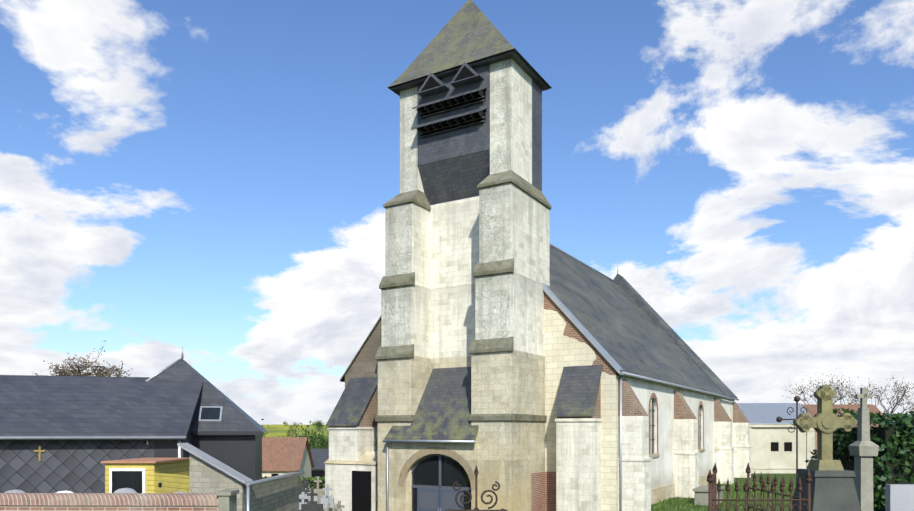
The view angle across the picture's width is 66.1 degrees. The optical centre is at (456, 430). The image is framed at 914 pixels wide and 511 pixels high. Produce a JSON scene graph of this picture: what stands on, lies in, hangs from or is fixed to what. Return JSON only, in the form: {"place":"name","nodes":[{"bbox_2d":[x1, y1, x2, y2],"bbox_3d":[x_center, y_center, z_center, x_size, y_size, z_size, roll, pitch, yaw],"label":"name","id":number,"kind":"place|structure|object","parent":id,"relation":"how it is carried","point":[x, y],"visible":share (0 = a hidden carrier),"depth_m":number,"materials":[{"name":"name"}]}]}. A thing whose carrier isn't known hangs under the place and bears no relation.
{"place":"outdoors","nodes":[
{"label":"outdoors","id":0,"kind":"place"},
{"bbox_2d":[261,424,328,436],"bbox_3d":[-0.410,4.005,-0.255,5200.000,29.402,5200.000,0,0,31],"label":"hills","id":1,"kind":"structure","parent":0,"point":[279,430],"depth_m":846.70,"materials":[{"name":"green plant"}]},
{"bbox_2d":[286,427,298,436],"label":"hill tree","id":2,"kind":"object","parent":1,"relation":"on","point":[291,431],"visible":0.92,"depth_m":655.51,"materials":[{"name":"green plant"}]},
{"bbox_2d":[289,421,298,434],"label":"hill tree","id":3,"kind":"object","parent":1,"relation":"on","point":[293,426],"visible":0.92,"depth_m":759.98,"materials":[{"name":"green plant"}]},
{"bbox_2d":[313,420,325,431],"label":"hill tree","id":4,"kind":"object","parent":1,"relation":"on","point":[318,424],"visible":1,"depth_m":714.30,"materials":[{"name":"green plant"}]},
{"bbox_2d":[0,0,913,424],"label":"sky","id":5,"kind":"structure","parent":0,"point":[212,179],"materials":[{"name":"blue"}]},
{"bbox_2d":[308,437,795,510],"bbox_3d":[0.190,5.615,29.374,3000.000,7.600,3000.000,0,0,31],"label":"ground","id":6,"kind":"structure","parent":0,"point":[787,477],"depth_m":35.41,"materials":[{"name":"green plant"}]},
{"bbox_2d":[34,340,132,376],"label":"tree","id":7,"kind":"object","parent":6,"relation":"on","point":[74,371],"visible":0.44,"depth_m":57.19,"materials":[{"name":"brown plant"}]},
{"bbox_2d":[4,488,185,492],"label":"gravestones","id":8,"kind":"object","parent":6,"relation":"on","point":[125,490],"visible":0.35,"depth_m":15.37,"materials":[{"name":"stone"}]},
{"bbox_2d":[0,489,238,510],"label":"brick wall","id":9,"kind":"structure","parent":6,"relation":"on","point":[224,500],"depth_m":12.84,"materials":[{"name":"brick"}]},
{"bbox_2d":[0,346,267,492],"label":"slate building","id":10,"kind":"structure","parent":6,"relation":"on","point":[63,433],"depth_m":24.06,"materials":[{"name":"stone"}]},
{"bbox_2d":[101,458,189,492],"bbox_3d":[-8.835,2.737,20.217,2.556,3.755,5.283,0,0,-23],"label":"yellow cabin","id":11,"kind":"object","parent":6,"relation":"on","point":[154,475],"visible":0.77,"depth_m":19.81,"materials":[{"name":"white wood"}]},
{"bbox_2d":[177,443,304,510],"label":"lean to","id":12,"kind":"object","parent":6,"relation":"on","point":[209,474],"visible":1,"depth_m":18.02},
{"bbox_2d":[262,476,324,488],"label":"hedge","id":13,"kind":"object","parent":6,"relation":"on","point":[313,483],"visible":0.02,"depth_m":41.04,"materials":[{"name":"green plant"}]},
{"bbox_2d":[262,437,328,477],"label":"village houses","id":14,"kind":"structure","parent":6,"relation":"on","point":[282,455],"depth_m":103.17,"materials":[{"name":"tile"}]},
{"bbox_2d":[264,470,343,510],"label":"gravestone crosses","id":15,"kind":"object","parent":6,"relation":"on","point":[316,498],"visible":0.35,"depth_m":29.34,"materials":[{"name":"stone"}]},
{"bbox_2d":[288,421,328,448],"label":"village tree","id":16,"kind":"object","parent":6,"relation":"on","point":[322,439],"visible":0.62,"depth_m":149.81,"materials":[{"name":"green plant"}]},
{"bbox_2d":[383,367,478,510],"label":"church porch","id":17,"kind":"object","parent":6,"relation":"on","point":[433,447],"visible":0.83,"depth_m":28.26,"materials":[{"name":"grey stone"}]},
{"bbox_2d":[375,58,551,510],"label":"church tower","id":18,"kind":"structure","parent":6,"relation":"on","point":[460,285],"depth_m":28.64,"materials":[{"name":"beige stone"}]},
{"bbox_2d":[387,0,551,204],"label":"belfry","id":19,"kind":"object","parent":18,"relation":"on","point":[447,71],"visible":0.98,"depth_m":28.86,"materials":[{"name":"grey stone"}]},
{"bbox_2d":[444,465,507,510],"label":"ornament","id":20,"kind":"object","parent":6,"relation":"on","point":[476,471],"visible":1,"depth_m":8.73,"materials":[{"name":"black metal"}]},
{"bbox_2d":[324,365,751,510],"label":"buttresses","id":21,"kind":"structure","parent":6,"relation":"on","point":[351,471],"depth_m":31.47,"materials":[{"name":"beige stone"}]},
{"bbox_2d":[340,243,738,510],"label":"church roof","id":22,"kind":"structure","parent":6,"relation":"on","point":[622,325],"depth_m":37.37,"materials":[{"name":"grey stone"}]},
{"bbox_2d":[345,292,734,510],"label":"church wall","id":23,"kind":"structure","parent":6,"relation":"on","point":[567,342],"depth_m":29.12,"materials":[{"name":"stone"}]},
{"bbox_2d":[693,485,724,505],"bbox_3d":[11.667,3.095,32.515,0.990,0.940,2.240,0,0,31],"label":"chest tomb","id":24,"kind":"object","parent":6,"relation":"on","point":[700,495],"visible":0.5,"depth_m":31.74,"materials":[{"name":"stone"}]},
{"bbox_2d":[651,480,794,510],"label":"grass tufts","id":25,"kind":"object","parent":6,"relation":"on","point":[685,501],"visible":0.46,"depth_m":33.32,"materials":[{"name":"green plant"}]},
{"bbox_2d":[707,462,811,510],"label":"grave fence","id":26,"kind":"object","parent":6,"relation":"on","point":[711,481],"visible":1,"depth_m":9.28,"materials":[{"name":"orange metal"}]},
{"bbox_2d":[737,403,814,473],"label":"outbuilding","id":27,"kind":"structure","parent":6,"relation":"on","point":[773,444],"depth_m":55.38,"materials":[{"name":"paint"}]},
{"bbox_2d":[776,396,806,481],"bbox_3d":[6.128,1.492,12.652,0.750,4.245,0.500,0,0,1],"label":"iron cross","id":28,"kind":"object","parent":6,"relation":"on","point":[796,400],"visible":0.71,"depth_m":12.64,"materials":[{"name":"black metal"}]},
{"bbox_2d":[782,374,859,403],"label":"bare tree","id":29,"kind":"object","parent":6,"relation":"on","point":[834,389],"visible":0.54,"depth_m":98.53,"materials":[{"name":"brown plant"}]},
{"bbox_2d":[792,385,860,510],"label":"tomb with cross","id":30,"kind":"object","parent":6,"relation":"on","point":[833,488],"visible":0.98,"depth_m":11.15,"materials":[{"name":"stone"}]},
{"bbox_2d":[801,404,888,453],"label":"building","id":31,"kind":"structure","parent":6,"relation":"on","point":[811,410],"depth_m":67.42,"materials":[{"name":"tile"}]},
{"bbox_2d":[805,408,913,510],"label":"laurel hedge","id":32,"kind":"object","parent":6,"relation":"on","point":[892,438],"visible":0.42,"depth_m":15.48,"materials":[{"name":"green plant"}]},
{"bbox_2d":[849,388,878,510],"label":"cross monument","id":33,"kind":"object","parent":6,"relation":"on","point":[863,449],"visible":0.98,"depth_m":13.52,"materials":[{"name":"stone"}]},
{"bbox_2d":[840,375,913,417],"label":"bare tree","id":34,"kind":"object","parent":6,"relation":"on","point":[896,396],"visible":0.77,"depth_m":77.70,"materials":[{"name":"brown plant"}]},
{"bbox_2d":[885,484,913,510],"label":"headstones","id":35,"kind":"object","parent":6,"relation":"on","point":[899,497],"visible":1,"depth_m":11.63,"materials":[{"name":"stone"}]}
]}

